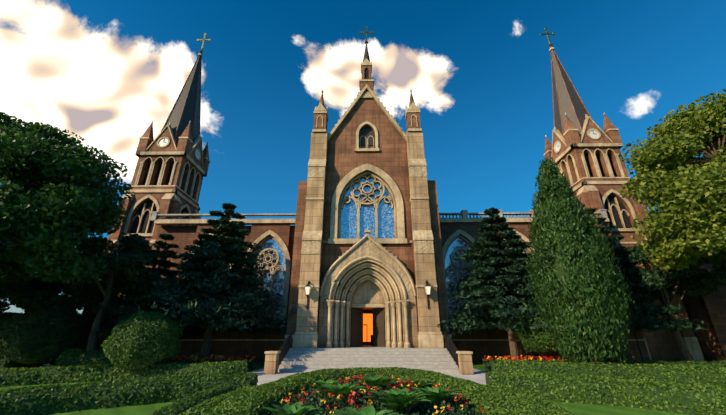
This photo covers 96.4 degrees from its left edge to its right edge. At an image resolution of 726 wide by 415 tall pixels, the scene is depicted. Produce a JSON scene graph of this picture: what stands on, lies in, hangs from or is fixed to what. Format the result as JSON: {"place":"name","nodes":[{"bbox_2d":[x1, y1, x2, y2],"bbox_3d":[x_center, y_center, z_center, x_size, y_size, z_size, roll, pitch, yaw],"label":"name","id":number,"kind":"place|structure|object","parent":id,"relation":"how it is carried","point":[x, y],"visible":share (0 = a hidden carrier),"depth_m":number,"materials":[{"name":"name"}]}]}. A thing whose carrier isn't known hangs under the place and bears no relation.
{"place":"outdoors","nodes":[
{"label":"outdoors","id":0,"kind":"place"},
{"bbox_2d":[0,112,133,282],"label":"tree","id":1,"kind":"object","parent":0,"point":[72,208],"depth_m":15.08,"materials":[{"name":"green plant"}]},
{"bbox_2d":[89,233,195,339],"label":"tree","id":2,"kind":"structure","parent":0,"point":[109,322],"depth_m":21.50,"materials":[{"name":"green plant"}]},
{"bbox_2d":[0,361,693,414],"bbox_3d":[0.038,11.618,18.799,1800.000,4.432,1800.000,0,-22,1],"label":"ground grass","id":3,"kind":"structure","parent":0,"point":[574,408],"depth_m":10.00,"materials":[{"name":"green plant"}]},
{"bbox_2d":[0,313,42,367],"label":"shrubbery hedge","id":4,"kind":"object","parent":3,"relation":"on","point":[13,364],"visible":0.12,"depth_m":18.07,"materials":[{"name":"green plant"}]},
{"bbox_2d":[0,311,22,367],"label":"shrubbery leaves","id":5,"kind":"object","parent":4,"relation":"attached to","point":[2,363],"visible":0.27,"depth_m":18.55,"materials":[{"name":"green plant"}]},
{"bbox_2d":[0,239,57,311],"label":"tree","id":6,"kind":"object","parent":3,"relation":"on","point":[23,294],"depth_m":18.94,"materials":[{"name":"green plant"}]},
{"bbox_2d":[0,302,91,367],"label":"ball bush","id":7,"kind":"object","parent":3,"relation":"on","point":[84,320],"depth_m":18.00,"materials":[{"name":"green plant"}]},
{"bbox_2d":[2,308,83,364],"bbox_3d":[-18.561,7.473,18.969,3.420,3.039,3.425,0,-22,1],"label":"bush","id":8,"kind":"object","parent":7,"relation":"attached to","point":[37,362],"visible":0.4,"depth_m":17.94,"materials":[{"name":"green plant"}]},
{"bbox_2d":[8,252,118,363],"bbox_3d":[-19.997,6.586,22.283,6.044,7.568,5.702,0,-22,1],"label":"tree","id":9,"kind":"object","parent":3,"relation":"on","point":[81,300],"depth_m":20.72,"materials":[{"name":"green plant"}]},
{"bbox_2d":[53,348,109,367],"bbox_3d":[-13.693,8.054,17.120,3.453,1.058,1.756,2,-22,-4],"label":"hedge","id":10,"kind":"object","parent":3,"relation":"on","point":[77,363],"visible":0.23,"depth_m":16.44,"materials":[{"name":"green plant"}]},
{"bbox_2d":[67,232,168,350],"bbox_3d":[-15.465,5.465,19.842,6.031,7.846,5.720,0,-22,1],"label":"tree","id":11,"kind":"object","parent":3,"relation":"on","point":[133,255],"depth_m":20.02,"materials":[{"name":"green plant"}]},
{"bbox_2d":[0,372,257,414],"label":"hedge","id":12,"kind":"object","parent":3,"relation":"on","point":[27,401],"visible":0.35,"depth_m":10.31,"materials":[{"name":"green plant"}]},
{"bbox_2d":[101,311,183,369],"bbox_3d":[-10.139,6.295,15.029,3.002,2.851,3.186,0,-22,1],"label":"ball bush","id":13,"kind":"object","parent":3,"relation":"on","point":[174,351],"visible":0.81,"depth_m":14.25,"materials":[{"name":"green plant"}]},
{"bbox_2d":[153,386,234,414],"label":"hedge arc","id":14,"kind":"object","parent":3,"relation":"on","point":[225,391],"visible":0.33,"depth_m":9.36,"materials":[{"name":"green plant"}]},
{"bbox_2d":[151,383,236,414],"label":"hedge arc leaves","id":15,"kind":"object","parent":14,"relation":"attached to","point":[202,395],"visible":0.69,"depth_m":9.29,"materials":[{"name":"green plant"}]},
{"bbox_2d":[111,203,294,358],"bbox_3d":[-9.259,4.295,20.463,11.069,10.419,10.742,0,-22,1],"label":"conifer","id":16,"kind":"object","parent":3,"relation":"on","point":[246,289],"depth_m":19.66,"materials":[{"name":"green plant"}]},
{"bbox_2d":[189,390,242,414],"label":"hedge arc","id":17,"kind":"object","parent":3,"relation":"on","point":[211,404],"visible":0.06,"depth_m":8.98,"materials":[{"name":"green plant"}]},
{"bbox_2d":[177,385,253,414],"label":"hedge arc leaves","id":18,"kind":"object","parent":17,"relation":"attached to","point":[207,405],"visible":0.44,"depth_m":8.98,"materials":[{"name":"green plant"}]},
{"bbox_2d":[201,367,545,414],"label":"hedge","id":19,"kind":"object","parent":3,"relation":"on","point":[372,375],"visible":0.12,"depth_m":9.98,"materials":[{"name":"green plant"}]},
{"bbox_2d":[263,375,483,414],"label":"flower bed","id":20,"kind":"object","parent":3,"relation":"on","point":[401,399],"visible":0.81,"depth_m":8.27,"materials":[{"name":"green plant"}]},
{"bbox_2d":[79,47,704,367],"bbox_3d":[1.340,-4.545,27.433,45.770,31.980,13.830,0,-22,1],"label":"church","id":21,"kind":"structure","parent":3,"relation":"on","point":[353,275],"depth_m":24.14,"materials":[{"name":"brown brick"}]},
{"bbox_2d":[495,385,566,414],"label":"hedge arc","id":22,"kind":"object","parent":3,"relation":"on","point":[529,399],"visible":0.08,"depth_m":9.01,"materials":[{"name":"green plant"}]},
{"bbox_2d":[486,382,577,414],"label":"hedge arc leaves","id":23,"kind":"object","parent":22,"relation":"attached to","point":[558,410],"visible":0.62,"depth_m":9.07,"materials":[{"name":"green plant"}]},
{"bbox_2d":[485,371,725,414],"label":"hedge","id":24,"kind":"object","parent":3,"relation":"on","point":[687,402],"visible":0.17,"depth_m":10.41,"materials":[{"name":"green plant"}]},
{"bbox_2d":[682,262,725,361],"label":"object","id":25,"kind":"object","parent":3,"relation":"on","point":[709,310],"depth_m":23.02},
{"label":"flower bed soil","id":26,"kind":"structure","parent":3,"relation":"on","visible":0},
{"bbox_2d":[165,359,255,369],"bbox_3d":[-8.652,8.260,17.085,5.846,0.637,1.285,0,-22,1],"label":"soil bed","id":27,"kind":"object","parent":26,"relation":"on","point":[250,365],"visible":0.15,"depth_m":16.86,"materials":[{"name":"brown soil"}]},
{"bbox_2d":[168,354,252,360],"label":"red flowers","id":28,"kind":"object","parent":27,"relation":"attached to","point":[218,357],"visible":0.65,"depth_m":17.03,"materials":[{"name":"red plant"}]},
{"bbox_2d":[174,353,252,361],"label":"yellow flowers","id":29,"kind":"object","parent":28,"relation":"on","point":[211,357],"visible":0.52,"depth_m":17.00,"materials":[{"name":"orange plant"}]},
{"bbox_2d":[0,0,725,312],"label":"sky","id":30,"kind":"structure","parent":0,"point":[478,73],"materials":[{"name":"blue"}]},
{"bbox_2d":[247,364,485,385],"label":"paving","id":31,"kind":"structure","parent":0,"point":[478,376],"depth_m":14.95,"materials":[{"name":"grey stone"}]},
{"bbox_2d":[0,360,247,386],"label":"hedge","id":32,"kind":"object","parent":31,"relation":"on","point":[66,376],"visible":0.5,"depth_m":13.92,"materials":[{"name":"green plant"}]},
{"bbox_2d":[166,361,220,363],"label":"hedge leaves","id":33,"kind":"object","parent":31,"relation":"on","point":[179,362],"visible":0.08,"depth_m":16.02,"materials":[{"name":"green plant"}]},
{"bbox_2d":[278,345,458,371],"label":"church steps","id":34,"kind":"structure","parent":31,"relation":"on","point":[368,356],"depth_m":17.39,"materials":[{"name":"grey stone"}]},
{"bbox_2d":[437,207,554,360],"bbox_3d":[8.922,4.695,20.883,8.974,9.983,9.003,0,-22,1],"label":"conifer","id":35,"kind":"object","parent":31,"relation":"on","point":[485,297],"depth_m":19.98,"materials":[{"name":"green plant"}]},
{"bbox_2d":[522,157,636,365],"bbox_3d":[10.592,2.342,16.665,4.234,11.350,4.369,0,-22,1],"label":"cypress","id":36,"kind":"object","parent":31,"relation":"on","point":[606,303],"depth_m":15.22,"materials":[{"name":"green plant"}]},
{"bbox_2d":[489,361,725,371],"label":"soil bed","id":37,"kind":"object","parent":31,"relation":"on","point":[492,366],"visible":0.1,"depth_m":15.35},
{"bbox_2d":[490,359,725,366],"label":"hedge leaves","id":38,"kind":"object","parent":31,"relation":"on","point":[679,362],"visible":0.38,"depth_m":15.49,"materials":[{"name":"green plant"}]},
{"bbox_2d":[494,359,725,385],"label":"hedge","id":39,"kind":"object","parent":31,"relation":"on","point":[658,375],"visible":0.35,"depth_m":13.72,"materials":[{"name":"green plant"}]},
{"label":"soil of the right flowers","id":40,"kind":"structure","parent":31,"relation":"on","visible":0},
{"bbox_2d":[482,359,557,369],"bbox_3d":[8.490,8.140,16.768,4.374,0.638,1.260,0,-22,1],"label":"flower foliage","id":41,"kind":"object","parent":40,"relation":"on","point":[487,366],"visible":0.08,"depth_m":16.98,"materials":[{"name":"green plant"}]},
{"bbox_2d":[487,355,558,360],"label":"orange flowers","id":42,"kind":"object","parent":41,"relation":"attached to","point":[518,359],"visible":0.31,"depth_m":16.73,"materials":[{"name":"orange plant"}]},
{"bbox_2d":[483,355,564,361],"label":"red flowers","id":43,"kind":"object","parent":42,"relation":"on","point":[537,358],"visible":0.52,"depth_m":16.80,"materials":[{"name":"red plant"}]},
{"bbox_2d":[487,355,560,360],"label":"yellow flowers","id":44,"kind":"object","parent":41,"relation":"on","point":[488,357],"visible":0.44,"depth_m":16.67,"materials":[{"name":"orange plant"}]},
{"bbox_2d":[514,307,562,357],"bbox_3d":[9.823,7.026,17.567,2.914,3.200,3.037,0,-22,1],"label":"ball bush","id":45,"kind":"object","parent":40,"relation":"on","point":[521,339],"depth_m":16.91,"materials":[{"name":"green plant"}]},
{"bbox_2d":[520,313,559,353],"bbox_3d":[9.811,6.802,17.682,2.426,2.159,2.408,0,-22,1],"label":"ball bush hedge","id":46,"kind":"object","parent":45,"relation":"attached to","point":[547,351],"visible":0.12,"depth_m":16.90,"materials":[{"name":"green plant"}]},
{"bbox_2d":[301,166,433,307],"bbox_3d":[0.307,1.852,22.646,8.640,9.840,2.032,0,-22,1],"label":"church carving","id":47,"kind":"object","parent":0,"point":[367,292],"visible":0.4,"depth_m":21.56},
{"bbox_2d":[363,314,372,341],"bbox_3d":[0.485,9.581,25.924,1.300,2.100,0.001,0,-22,1],"label":"church glow","id":48,"kind":"object","parent":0,"point":[368,327],"visible":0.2,"depth_m":25.93,"materials":[{"name":"orange"}]},
{"bbox_2d":[305,286,430,294],"bbox_3d":[0.291,5.117,19.971,7.720,0.480,0.320,0,-22,1],"label":"wall lantern","id":49,"kind":"object","parent":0,"point":[427,288],"visible":0.79,"depth_m":19.86,"materials":[{"name":"white glass"}]},
{"bbox_2d":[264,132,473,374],"bbox_3d":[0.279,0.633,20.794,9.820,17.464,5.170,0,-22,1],"label":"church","id":50,"kind":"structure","parent":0,"point":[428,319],"depth_m":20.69,"materials":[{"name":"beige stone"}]},
{"bbox_2d":[280,375,463,414],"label":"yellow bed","id":51,"kind":"object","parent":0,"point":[375,388],"depth_m":8.79,"materials":[{"name":"plant"}]},
{"bbox_2d":[285,376,458,412],"bbox_3d":[0.207,5.372,8.543,5.344,1.052,7.107,0,-22,1],"label":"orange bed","id":52,"kind":"object","parent":51,"relation":"attached to","point":[329,395],"depth_m":8.82,"materials":[{"name":"orange plant"}]},
{"bbox_2d":[197,26,554,52],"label":"crosses","id":53,"kind":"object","parent":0,"point":[371,32],"visible":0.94,"depth_m":37.58,"materials":[{"name":"brown metal"}]},
{"bbox_2d":[165,42,589,145],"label":"spire roofs","id":54,"kind":"structure","parent":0,"point":[566,107],"depth_m":33.12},
{"bbox_2d":[159,130,598,158],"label":"tower clocks","id":55,"kind":"object","parent":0,"point":[591,134],"depth_m":30.41,"materials":[{"name":"white"}]},
{"bbox_2d":[151,209,607,221],"bbox_3d":[1.153,0.670,26.398,36.830,0.760,0.480,0,-22,1],"label":"balustrade","id":56,"kind":"object","parent":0,"point":[462,214],"visible":0.44,"depth_m":26.29,"materials":[{"name":"grey stone"}]},
{"bbox_2d":[82,45,694,360],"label":"trim","id":57,"kind":"structure","parent":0,"point":[389,158],"depth_m":25.55,"materials":[{"name":"beige stone"}]},
{"bbox_2d":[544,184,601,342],"bbox_3d":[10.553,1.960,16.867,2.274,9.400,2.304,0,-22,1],"label":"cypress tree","id":58,"kind":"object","parent":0,"point":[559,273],"visible":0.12,"depth_m":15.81,"materials":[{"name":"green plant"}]},
{"bbox_2d":[582,207,705,360],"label":"tree","id":59,"kind":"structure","parent":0,"point":[648,319],"depth_m":19.82,"materials":[{"name":"green plant"}]},
{"bbox_2d":[618,88,725,269],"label":"tree","id":60,"kind":"object","parent":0,"point":[688,230],"depth_m":16.82,"materials":[{"name":"green plant"}]},
{"bbox_2d":[610,241,725,361],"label":"tree","id":61,"kind":"object","parent":60,"relation":"attached to","point":[697,280],"depth_m":19.77,"materials":[{"name":"green plant"}]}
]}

